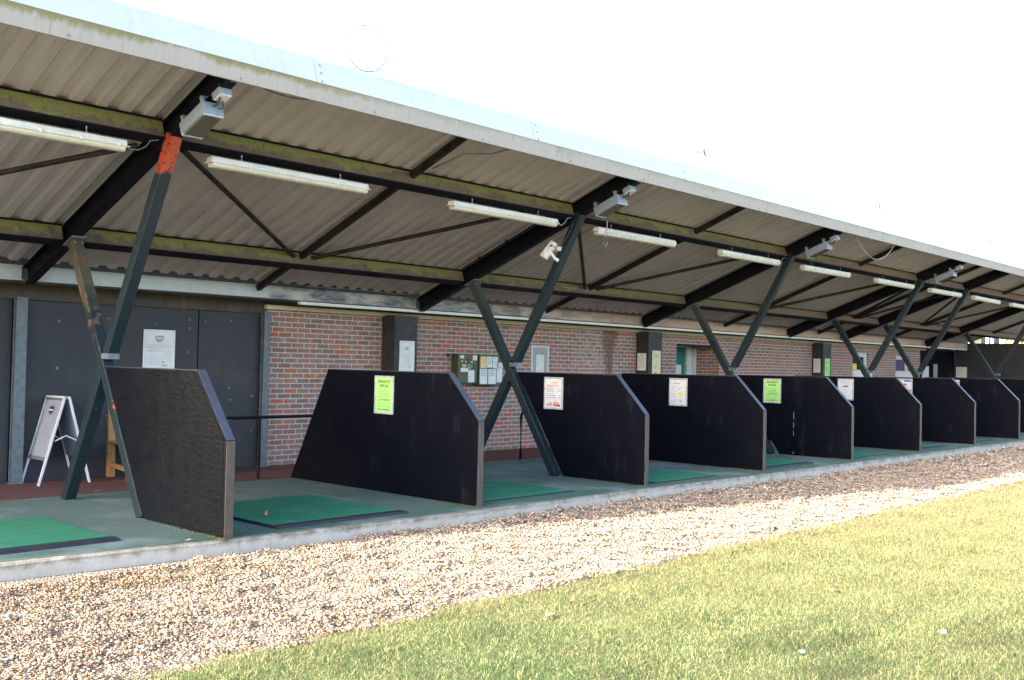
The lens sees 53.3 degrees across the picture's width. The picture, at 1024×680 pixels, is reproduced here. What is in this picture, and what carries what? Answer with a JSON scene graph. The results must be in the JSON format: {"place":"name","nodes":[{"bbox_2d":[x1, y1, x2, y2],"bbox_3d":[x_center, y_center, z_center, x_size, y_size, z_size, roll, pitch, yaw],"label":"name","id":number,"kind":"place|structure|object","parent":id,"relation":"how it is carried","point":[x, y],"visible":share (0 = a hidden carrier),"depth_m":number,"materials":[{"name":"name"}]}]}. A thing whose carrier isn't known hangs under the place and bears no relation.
{"place":"outdoors","nodes":[
{"label":"outdoors","id":0,"kind":"place"},
{"bbox_2d":[0,446,553,500],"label":"walkway","id":1,"kind":"structure","parent":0,"point":[27,490],"depth_m":12.53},
{"bbox_2d":[6,297,27,483],"bbox_3d":[-5.891,0.598,12.163,0.107,2.224,0.170,0,-2,43],"label":"steel post","id":2,"kind":"object","parent":1,"relation":"on","point":[17,410],"visible":1,"depth_m":12.14,"materials":[{"name":"grey metal"}]},
{"bbox_2d":[22,395,90,485],"bbox_3d":[-5.505,1.202,12.332,0.472,1.048,0.646,0,-2,41],"label":"sign board","id":3,"kind":"object","parent":1,"relation":"on","point":[58,412],"visible":0.95,"depth_m":12.28,"materials":[{"name":"grey"}]},
{"bbox_2d":[106,408,126,480],"bbox_3d":[-4.545,1.306,13.292,0.657,0.923,1.255,0,-2,43],"label":"bench","id":4,"kind":"object","parent":1,"relation":"on","point":[111,465],"visible":0.23,"depth_m":13.01,"materials":[{"name":"brown wood"}]},
{"bbox_2d":[256,312,270,466],"bbox_3d":[-3.568,0.707,14.667,0.107,2.224,0.135,0,-2,43],"label":"steel post","id":5,"kind":"object","parent":1,"relation":"on","point":[264,364],"visible":0.92,"depth_m":14.65,"materials":[{"name":"grey metal"}]},
{"bbox_2d":[226,414,311,478],"bbox_3d":[-2.835,1.403,13.578,0.042,0.814,2.650,0,-2,43],"label":"handrail","id":6,"kind":"object","parent":1,"relation":"on","point":[259,418],"visible":0.41,"depth_m":13.11,"materials":[{"name":"black metal"}]},
{"bbox_2d":[381,315,417,370],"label":"boxed pillar","id":7,"kind":"structure","parent":1,"relation":"on","point":[396,329],"depth_m":16.24,"materials":[{"name":"grey metal"}]},
{"bbox_2d":[399,341,414,370],"bbox_3d":[-1.681,0.309,16.302,0.011,0.590,0.320,0,-2,43],"label":"wall poster","id":8,"kind":"object","parent":7,"relation":"attached to","point":[406,354],"depth_m":16.30,"materials":[{"name":"paper"}]},
{"bbox_2d":[636,332,662,373],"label":"boxed pillar","id":9,"kind":"structure","parent":1,"relation":"on","point":[648,343],"depth_m":21.30,"materials":[{"name":"grey metal"}]},
{"bbox_2d":[637,353,645,369],"bbox_3d":[2.708,0.455,21.289,0.220,0.360,0.008,0,-2,43],"label":"wall notice","id":10,"kind":"object","parent":9,"relation":"attached to","point":[641,361],"depth_m":21.29,"materials":[{"name":"paper"}]},
{"bbox_2d":[652,351,660,373],"bbox_3d":[3.029,0.524,21.380,0.009,0.600,0.300,0,-2,43],"label":"wall poster","id":11,"kind":"object","parent":9,"relation":"attached to","point":[656,360],"depth_m":21.38,"materials":[{"name":"yellow paper"}]},
{"bbox_2d":[812,343,831,375],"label":"boxed pillar","id":12,"kind":"structure","parent":1,"relation":"on","point":[822,351],"depth_m":27.12,"materials":[{"name":"grey metal"}]},
{"bbox_2d":[813,359,820,372],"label":"wall notice","id":13,"kind":"object","parent":12,"relation":"attached to","point":[816,365],"depth_m":27.12,"materials":[{"name":"paper"}]},
{"bbox_2d":[825,359,829,375],"bbox_3d":[8.412,0.771,27.184,0.008,0.550,0.300,0,-2,43],"label":"wall poster","id":14,"kind":"object","parent":12,"relation":"attached to","point":[827,367],"depth_m":27.18,"materials":[{"name":"green paper"}]},
{"bbox_2d":[0,445,1023,679],"bbox_3d":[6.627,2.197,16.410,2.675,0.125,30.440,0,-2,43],"label":"gravel","id":15,"kind":"structure","parent":0,"point":[19,634],"depth_m":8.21,"materials":[{"name":"beige gravel"}]},
{"bbox_2d":[0,440,1023,581],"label":"kerb","id":16,"kind":"structure","parent":15,"relation":"on","point":[49,566],"depth_m":9.65,"materials":[{"name":"concrete"}]},
{"bbox_2d":[0,432,1023,561],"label":"bay floor","id":17,"kind":"structure","parent":0,"point":[111,513],"depth_m":11.39,"materials":[{"name":"grey carpet"}]},
{"bbox_2d":[0,516,121,554],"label":"hitting mat","id":18,"kind":"object","parent":17,"relation":"on","point":[26,534],"visible":1,"depth_m":8.59,"materials":[{"name":"carpet"}]},
{"bbox_2d":[22,75,235,517],"bbox_3d":[-4.096,-0.367,10.424,4.276,4.219,0.150,0,-2,43],"label":"cross frame","id":19,"kind":"object","parent":17,"relation":"on","point":[119,183],"visible":0.84,"depth_m":10.32,"materials":[{"name":"black metal"}]},
{"bbox_2d":[179,83,223,139],"bbox_3d":[-2.784,-2.075,9.239,0.571,0.430,0.210,0,-2,43],"label":"floodlight","id":20,"kind":"object","parent":19,"relation":"attached to","point":[202,118],"visible":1,"depth_m":9.19,"materials":[{"name":"grey metal"}]},
{"bbox_2d":[212,86,232,102],"bbox_3d":[-2.590,-2.190,9.106,0.142,0.112,0.130,0,-2,43],"label":"junction box","id":21,"kind":"object","parent":19,"relation":"attached to","point":[225,94],"visible":1,"depth_m":9.07,"materials":[{"name":"white plastic"}]},
{"bbox_2d":[105,366,234,540],"bbox_3d":[-3.274,0.993,9.556,2.357,1.453,0.124,0,-2,43],"label":"bay partition","id":22,"kind":"object","parent":17,"relation":"on","point":[179,438],"visible":1,"depth_m":9.33,"materials":[{"name":"black paint"}]},
{"bbox_2d":[233,494,407,528],"bbox_3d":[-2.210,1.742,10.459,1.677,0.026,1.587,0,-2,43],"label":"hitting mat","id":23,"kind":"object","parent":17,"relation":"on","point":[295,511],"visible":0.76,"depth_m":10.30,"materials":[{"name":"carpet"}]},
{"bbox_2d":[291,369,483,507],"bbox_3d":[-1.598,1.091,12.229,3.508,1.452,0.123,0,-2,43],"label":"bay partition","id":24,"kind":"object","parent":17,"relation":"on","point":[426,440],"visible":1,"depth_m":11.93,"materials":[{"name":"black paint"}]},
{"bbox_2d":[374,375,393,414],"bbox_3d":[-1.525,0.654,12.145,0.350,0.455,0.016,0,-2,43],"label":"framed notice","id":25,"kind":"object","parent":24,"relation":"attached to","point":[383,394],"visible":1,"depth_m":12.15,"materials":[{"name":"paper"}]},
{"bbox_2d":[519,411,534,458],"bbox_3d":[0.892,1.573,17.449,0.048,0.817,2.246,0,-2,43],"label":"handrail","id":26,"kind":"object","parent":17,"relation":"on","point":[521,418],"visible":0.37,"depth_m":16.63,"materials":[{"name":"black metal"}]},
{"bbox_2d":[416,176,639,475],"bbox_3d":[0.057,-0.173,14.901,4.276,4.219,0.150,0,-2,43],"label":"cross frame","id":27,"kind":"object","parent":17,"relation":"on","point":[474,273],"visible":0.84,"depth_m":14.76,"materials":[{"name":"black metal"}]},
{"bbox_2d":[540,240,562,261],"bbox_3d":[0.556,-1.243,14.240,0.346,0.297,0.151,1,-1,2],"label":"security camera","id":28,"kind":"object","parent":27,"relation":"attached to","point":[548,250],"visible":1,"depth_m":14.22,"materials":[{"name":"white plastic"}]},
{"bbox_2d":[557,223,573,250],"bbox_3d":[0.750,-1.431,14.185,0.290,0.376,0.052,0,-2,43],"label":"conduit","id":29,"kind":"object","parent":27,"relation":"attached to","point":[559,248],"visible":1,"depth_m":14.18,"materials":[{"name":"black plastic"}]},
{"bbox_2d":[593,183,629,217],"bbox_3d":[1.370,-1.881,13.716,0.571,0.430,0.210,0,-2,43],"label":"floodlight","id":30,"kind":"object","parent":27,"relation":"attached to","point":[611,205],"visible":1,"depth_m":13.67,"materials":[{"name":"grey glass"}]},
{"bbox_2d":[622,185,635,194],"bbox_3d":[1.563,-1.996,13.583,0.142,0.112,0.130,0,-2,43],"label":"junction box","id":31,"kind":"object","parent":27,"relation":"attached to","point":[630,189],"visible":1,"depth_m":13.54,"materials":[{"name":"white plastic"}]},
{"bbox_2d":[483,480,573,501],"bbox_3d":[-0.261,1.835,12.427,1.297,0.016,1.687,0,-2,43],"label":"hitting mat","id":32,"kind":"object","parent":17,"relation":"on","point":[498,490],"visible":0.51,"depth_m":12.43,"materials":[{"name":"carpet"}]},
{"bbox_2d":[518,372,648,486],"bbox_3d":[0.938,1.190,14.103,2.348,1.453,0.125,0,-2,43],"label":"bay partition","id":33,"kind":"object","parent":17,"relation":"on","point":[596,428],"visible":1,"depth_m":13.89,"materials":[{"name":"black paint"}]},
{"bbox_2d":[544,377,563,409],"bbox_3d":[0.587,0.752,14.414,0.350,0.455,0.016,0,-2,43],"label":"framed notice","id":34,"kind":"object","parent":33,"relation":"attached to","point":[553,392],"visible":1,"depth_m":14.41,"materials":[{"name":"paper"}]},
{"bbox_2d":[648,468,715,483],"bbox_3d":[1.991,1.934,14.605,1.237,0.016,1.547,0,-2,43],"label":"hitting mat","id":35,"kind":"object","parent":17,"relation":"on","point":[655,476],"visible":0.44,"depth_m":14.52,"materials":[{"name":"carpet"}]},
{"bbox_2d":[621,373,766,471],"bbox_3d":[2.619,1.288,16.772,3.511,1.453,0.123,0,-2,43],"label":"bay partition","id":36,"kind":"object","parent":17,"relation":"on","point":[719,420],"visible":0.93,"depth_m":16.30,"materials":[{"name":"black paint"}]},
{"bbox_2d":[669,378,687,405],"bbox_3d":[2.716,0.851,16.666,0.350,0.455,0.016,0,-2,43],"label":"framed notice","id":37,"kind":"object","parent":36,"relation":"attached to","point":[677,391],"visible":1,"depth_m":16.67,"materials":[{"name":"paper"}]},
{"bbox_2d":[641,228,842,453],"bbox_3d":[4.217,0.022,19.386,4.276,4.219,0.150,0,-2,43],"label":"cross frame","id":38,"kind":"object","parent":17,"relation":"on","point":[696,297],"visible":0.75,"depth_m":19.26,"materials":[{"name":"black metal"}]},
{"bbox_2d":[805,233,835,258],"bbox_3d":[5.530,-1.686,18.201,0.571,0.430,0.210,0,-2,43],"label":"floodlight","id":39,"kind":"object","parent":38,"relation":"attached to","point":[819,249],"visible":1,"depth_m":18.15,"materials":[{"name":"grey metal"}]},
{"bbox_2d":[830,235,839,241],"bbox_3d":[5.723,-1.802,18.068,0.142,0.112,0.130,0,-2,43],"label":"junction box","id":40,"kind":"object","parent":38,"relation":"attached to","point":[834,237],"visible":1,"depth_m":18.02,"materials":[{"name":"white plastic"}]},
{"bbox_2d":[766,458,813,468],"bbox_3d":[4.007,2.028,16.955,1.397,0.026,1.597,0,-2,43],"label":"hitting mat","id":41,"kind":"object","parent":17,"relation":"on","point":[771,463],"visible":0.39,"depth_m":16.78,"materials":[{"name":"carpet"}]},
{"bbox_2d":[737,375,853,459],"bbox_3d":[5.145,1.387,18.654,2.327,1.453,0.127,0,-2,43],"label":"bay partition","id":42,"kind":"object","parent":17,"relation":"on","point":[810,416],"visible":0.99,"depth_m":18.43,"materials":[{"name":"black paint"}]},
{"bbox_2d":[763,378,780,402],"bbox_3d":[4.832,0.942,18.931,0.360,0.455,0.016,0,-2,43],"label":"framed notice","id":43,"kind":"object","parent":42,"relation":"attached to","point":[771,390],"visible":1,"depth_m":18.94,"materials":[{"name":"paper"}]},
{"bbox_2d":[766,375,921,451],"bbox_3d":[6.827,1.485,21.320,3.496,1.453,0.129,0,-2,43],"label":"bay partition","id":44,"kind":"object","parent":17,"relation":"on","point":[887,413],"visible":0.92,"depth_m":20.63,"materials":[{"name":"black paint"}]},
{"bbox_2d":[838,378,853,399],"bbox_3d":[6.939,1.027,21.204,0.350,0.447,0.016,0,-2,43],"label":"framed notice","id":45,"kind":"object","parent":44,"relation":"attached to","point":[846,387],"visible":0.77,"depth_m":21.18,"materials":[{"name":"paper"}]},
{"bbox_2d":[853,451,886,457],"bbox_3d":[6.170,2.133,19.229,1.277,0.016,1.517,0,-2,43],"label":"hitting mat","id":46,"kind":"object","parent":17,"relation":"on","point":[858,454],"visible":0.38,"depth_m":19.09,"materials":[{"name":"carpet"}]},
{"bbox_2d":[787,259,966,376],"bbox_3d":[8.404,0.218,23.900,4.276,4.219,0.150,0,-2,43],"label":"cross frame","id":47,"kind":"object","parent":17,"relation":"on","point":[923,276],"visible":0.72,"depth_m":23.80,"materials":[{"name":"black metal"}]},
{"bbox_2d":[934,263,959,282],"bbox_3d":[9.717,-1.491,22.715,0.571,0.430,0.210,0,-2,43],"label":"floodlight","id":48,"kind":"object","parent":47,"relation":"attached to","point":[948,275],"visible":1,"depth_m":22.66,"materials":[{"name":"grey metal"}]},
{"bbox_2d":[955,265,962,269],"bbox_3d":[9.910,-1.606,22.582,0.142,0.112,0.130,0,-2,43],"label":"junction box","id":49,"kind":"object","parent":47,"relation":"attached to","point":[958,267],"visible":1,"depth_m":22.53,"materials":[{"name":"white plastic"}]},
{"bbox_2d":[842,270,1008,377],"bbox_3d":[10.430,0.312,26.083,4.276,4.219,0.150,0,-2,43],"label":"cross frame","id":50,"kind":"object","parent":17,"relation":"on","point":[968,286],"visible":0.59,"depth_m":25.91,"materials":[{"name":"black metal"}]},
{"bbox_2d":[874,376,976,444],"bbox_3d":[9.367,1.584,23.193,2.345,1.453,0.125,0,-2,43],"label":"bay partition","id":51,"kind":"object","parent":17,"relation":"on","point":[948,410],"visible":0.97,"depth_m":22.85,"materials":[{"name":"black paint"}]},
{"bbox_2d":[898,378,912,392],"bbox_3d":[9.047,1.118,23.476,0.350,0.462,0.016,0,-2,43],"label":"framed notice","id":52,"kind":"object","parent":51,"relation":"attached to","point":[908,383],"visible":0.32,"depth_m":23.42,"materials":[{"name":"paper"}]},
{"bbox_2d":[921,444,947,449],"bbox_3d":[8.207,2.225,21.498,1.377,0.026,1.617,0,-2,43],"label":"hitting mat","id":53,"kind":"object","parent":17,"relation":"on","point":[927,446],"visible":0.24,"depth_m":21.29,"materials":[{"name":"carpet"}]},
{"bbox_2d":[924,377,1019,438],"bbox_3d":[11.467,1.683,25.470,2.357,1.453,0.128,0,-2,43],"label":"bay partition","id":54,"kind":"object","parent":17,"relation":"on","point":[997,401],"visible":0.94,"depth_m":25.09,"materials":[{"name":"black paint"}]},
{"bbox_2d":[925,304,1023,377],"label":"cross frame","id":55,"kind":"object","parent":17,"relation":"on","point":[982,322],"visible":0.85,"depth_m":30.60,"materials":[{"name":"black metal"}]},
{"bbox_2d":[976,438,994,442],"bbox_3d":[10.337,2.325,23.816,1.347,0.026,1.517,0,-2,43],"label":"hitting mat","id":56,"kind":"object","parent":17,"relation":"on","point":[981,440],"visible":0.24,"depth_m":23.55,"materials":[{"name":"carpet"}]},
{"bbox_2d":[951,377,1023,432],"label":"bay partition","id":57,"kind":"object","parent":17,"relation":"on","point":[1015,387],"visible":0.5,"depth_m":27.60,"materials":[{"name":"black paint"}]},
{"bbox_2d":[955,343,1023,378],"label":"end screen","id":58,"kind":"object","parent":17,"relation":"on","point":[994,356],"depth_m":34.13,"materials":[{"name":"black plastic"}]},
{"bbox_2d":[956,367,966,377],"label":"wall notice","id":59,"kind":"object","parent":58,"relation":"attached to","point":[961,372],"depth_m":34.78,"materials":[{"name":"paper"}]},
{"bbox_2d":[85,465,1023,679],"bbox_3d":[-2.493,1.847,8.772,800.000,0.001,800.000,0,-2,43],"label":"ground","id":60,"kind":"structure","parent":0,"point":[704,660],"depth_m":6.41,"materials":[{"name":"green plant"}]},
{"bbox_2d":[0,256,966,465],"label":"clubhouse","id":61,"kind":"structure","parent":60,"relation":"on","point":[311,343],"depth_m":17.95,"materials":[{"name":"brick"}]},
{"bbox_2d":[0,281,262,483],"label":"panelled wall","id":62,"kind":"structure","parent":61,"relation":"attached to","point":[217,339],"depth_m":12.99,"materials":[{"name":"grey metal"}]},
{"bbox_2d":[142,329,175,368],"bbox_3d":[-4.687,0.169,13.534,0.016,0.610,0.450,0,-2,43],"label":"wall poster","id":63,"kind":"object","parent":62,"relation":"attached to","point":[158,348],"depth_m":13.53,"materials":[{"name":"paper"}]},
{"bbox_2d":[451,353,477,382],"bbox_3d":[-0.818,0.492,17.574,0.179,0.510,0.470,0,-2,43],"label":"notice board","id":64,"kind":"object","parent":61,"relation":"attached to","point":[463,368],"visible":0.91,"depth_m":17.46,"materials":[{"name":"green metal"}]},
{"bbox_2d":[472,354,502,384],"bbox_3d":[-0.427,0.525,17.995,0.179,0.540,0.600,0,-2,43],"label":"notice board","id":65,"kind":"object","parent":61,"relation":"attached to","point":[489,369],"visible":0.92,"depth_m":17.90,"materials":[{"name":"white paper"}]},
{"bbox_2d":[0,0,1023,348],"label":"shelter roof","id":66,"kind":"structure","parent":61,"relation":"on","point":[118,70],"depth_m":12.54,"materials":[{"name":"metal"}]},
{"bbox_2d":[0,117,129,151],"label":"batten lamp","id":67,"kind":"object","parent":66,"relation":"attached to","point":[7,125],"visible":1,"depth_m":8.92,"materials":[{"name":"white plastic"}]},
{"bbox_2d":[127,139,158,150],"bbox_3d":[-3.441,-1.828,9.512,0.012,0.140,0.301,0,-2,43],"label":"lamp lead","id":68,"kind":"object","parent":66,"relation":"hanging from","point":[144,146],"visible":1,"depth_m":9.51,"materials":[{"name":"grey plastic"}]},
{"bbox_2d":[263,88,307,99],"bbox_3d":[-2.088,-2.277,9.456,0.014,0.047,0.613,0,-2,43],"label":"loose cable","id":69,"kind":"object","parent":66,"relation":"hanging from","point":[285,95],"visible":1,"depth_m":9.44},
{"bbox_2d":[204,155,370,193],"bbox_3d":[-2.307,-1.779,10.736,0.130,0.224,2.010,-2,-3,43],"label":"batten lamp","id":70,"kind":"object","parent":66,"relation":"attached to","point":[225,164],"visible":1,"depth_m":10.61,"materials":[{"name":"white plastic"}]},
{"bbox_2d":[305,285,410,295],"bbox_3d":[-2.277,-0.746,15.371,0.053,0.052,2.000,0,-2,43],"label":"fixing pipe","id":71,"kind":"object","parent":66,"relation":"attached to","point":[371,291],"visible":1,"depth_m":15.32,"materials":[{"name":"grey metal"}]},
{"bbox_2d":[345,25,387,72],"bbox_3d":[-1.453,-2.892,10.170,0.467,0.494,0.026,2,-2,-35],"label":"round sign","id":72,"kind":"object","parent":66,"relation":"attached to","point":[366,48],"visible":1,"depth_m":10.16,"materials":[{"name":"metal"}]},
{"bbox_2d":[432,149,509,168],"bbox_3d":[-0.450,-2.131,11.844,0.981,0.273,0.218,1,-1,3],"label":"loose cable","id":73,"kind":"object","parent":66,"relation":"attached to","point":[454,158],"visible":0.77,"depth_m":11.86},
{"bbox_2d":[446,198,559,226],"bbox_3d":[-0.075,-1.674,13.137,0.130,0.224,2.010,2,0,43],"label":"batten lamp","id":74,"kind":"object","parent":66,"relation":"attached to","point":[497,213],"visible":1,"depth_m":13.01,"materials":[{"name":"white plastic"}]},
{"bbox_2d":[460,216,546,270],"bbox_3d":[-0.075,-1.429,14.832,1.910,0.763,0.040,0,-2,43],"label":"rafter conduit","id":75,"kind":"object","parent":66,"relation":"attached to","point":[502,244],"visible":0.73,"depth_m":14.91,"materials":[{"name":"black plastic"}]},
{"bbox_2d":[591,225,677,247],"bbox_3d":[1.859,-1.584,15.228,0.130,0.224,2.010,-2,-3,43],"label":"batten lamp","id":76,"kind":"object","parent":66,"relation":"attached to","point":[623,235],"visible":1,"depth_m":15.12,"materials":[{"name":"white plastic"}]},
{"bbox_2d":[690,135,712,167],"bbox_3d":[2.721,-2.696,14.668,0.464,0.492,0.030,2,-2,-35],"label":"round sign","id":77,"kind":"object","parent":66,"relation":"attached to","point":[701,152],"visible":1,"depth_m":14.66,"materials":[{"name":"metal"}]},
{"bbox_2d":[717,249,781,265],"bbox_3d":[4.134,-1.478,17.671,0.130,0.224,2.010,5,2,43],"label":"batten lamp","id":78,"kind":"object","parent":66,"relation":"attached to","point":[746,257],"visible":1,"depth_m":17.55,"materials":[{"name":"white plastic"}]},
{"bbox_2d":[800,262,850,277],"bbox_3d":[6.105,-1.385,19.796,0.130,0.224,2.010,5,2,43],"label":"batten lamp","id":79,"kind":"object","parent":66,"relation":"attached to","point":[819,270],"visible":1,"depth_m":19.64,"materials":[{"name":"white plastic"}]},
{"bbox_2d":[855,235,893,259],"bbox_3d":[6.801,-1.688,19.069,0.012,0.369,1.706,0,-2,44],"label":"loose cable","id":80,"kind":"object","parent":66,"relation":"hanging from","point":[871,257],"visible":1,"depth_m":18.99,"materials":[{"name":"grey plastic"}]},
{"bbox_2d":[870,194,884,217],"bbox_3d":[6.854,-2.502,19.123,0.464,0.492,0.030,2,-2,-35],"label":"round sign","id":81,"kind":"object","parent":66,"relation":"attached to","point":[877,205],"visible":1,"depth_m":19.11,"materials":[{"name":"metal"}]},
{"bbox_2d":[872,278,914,288],"bbox_3d":[8.334,-1.281,22.200,0.130,0.224,2.010,4,1,43],"label":"batten lamp","id":82,"kind":"object","parent":66,"relation":"attached to","point":[892,283],"visible":1,"depth_m":22.04,"materials":[{"name":"white plastic"}]},
{"bbox_2d":[926,286,962,297],"bbox_3d":[10.370,-1.186,24.402,0.130,0.224,2.010,-1,-3,43],"label":"batten lamp","id":83,"kind":"object","parent":66,"relation":"attached to","point":[944,292],"visible":1,"depth_m":24.23,"materials":[{"name":"white plastic"}]},
{"bbox_2d":[971,295,1000,304],"bbox_3d":[12.340,-1.093,26.528,0.130,0.224,2.010,-4,-5,43],"label":"batten lamp","id":84,"kind":"object","parent":66,"relation":"attached to","point":[986,300],"visible":1,"depth_m":26.39,"materials":[{"name":"white plastic"}]},
{"bbox_2d":[983,230,993,249],"bbox_3d":[11.068,-2.305,23.666,0.464,0.492,0.030,2,-2,-35],"label":"round sign","id":85,"kind":"object","parent":66,"relation":"attached to","point":[988,239],"visible":1,"depth_m":23.64,"materials":[{"name":"metal"}]},
{"bbox_2d":[1009,303,1023,308],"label":"batten lamp","id":86,"kind":"object","parent":66,"relation":"attached to","point":[1016,305],"visible":1,"depth_m":28.21,"materials":[{"name":"white plastic"}]},
{"bbox_2d":[531,345,548,371],"bbox_3d":[0.523,0.472,19.136,0.020,0.730,0.490,0,-2,43],"label":"wall notice","id":87,"kind":"object","parent":61,"relation":"attached to","point":[539,358],"depth_m":19.13,"materials":[{"name":"paper"}]},
{"bbox_2d":[676,347,684,373],"bbox_3d":[3.619,1.167,23.521,0.100,2.020,1.280,0,-2,43],"label":"door","id":88,"kind":"structure","parent":61,"relation":"in","point":[680,351],"depth_m":23.87,"materials":[{"name":"green"}]},
{"bbox_2d":[852,353,871,376],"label":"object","id":89,"kind":"structure","parent":61,"relation":"in","point":[856,372],"depth_m":29.40,"materials":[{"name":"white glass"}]},
{"bbox_2d":[895,356,912,376],"bbox_3d":[12.125,1.076,31.690,0.220,1.170,1.190,0,-2,43],"label":"window","id":90,"kind":"structure","parent":61,"relation":"in","point":[901,368],"depth_m":31.67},
{"bbox_2d":[920,349,954,377],"bbox_3d":[14.091,1.486,33.854,0.110,2.324,3.040,0,-2,43],"label":"black hoarding","id":91,"kind":"object","parent":61,"relation":"attached to","point":[944,360],"visible":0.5,"depth_m":34.13,"materials":[{"name":"plastic"}]},
{"bbox_2d":[922,366,928,377],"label":"wall notice","id":92,"kind":"object","parent":91,"relation":"attached to","point":[926,372],"depth_m":33.08,"materials":[{"name":"paper"}]},
{"bbox_2d":[933,364,937,376],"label":"wall notice","id":93,"kind":"object","parent":91,"relation":"attached to","point":[935,368],"depth_m":33.65,"materials":[{"name":"white paper"}]},
{"bbox_2d":[113,0,1023,259],"label":"sky","id":94,"kind":"structure","parent":0,"point":[918,105],"materials":[{"name":"white"}]},
{"bbox_2d":[954,337,1003,376],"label":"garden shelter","id":95,"kind":"object","parent":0,"point":[984,340],"depth_m":49.74,"materials":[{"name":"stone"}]},
{"bbox_2d":[1001,339,1023,343],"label":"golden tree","id":96,"kind":"object","parent":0,"point":[1010,341],"visible":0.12,"depth_m":48.27,"materials":[{"name":"yellow plant"}]}
]}

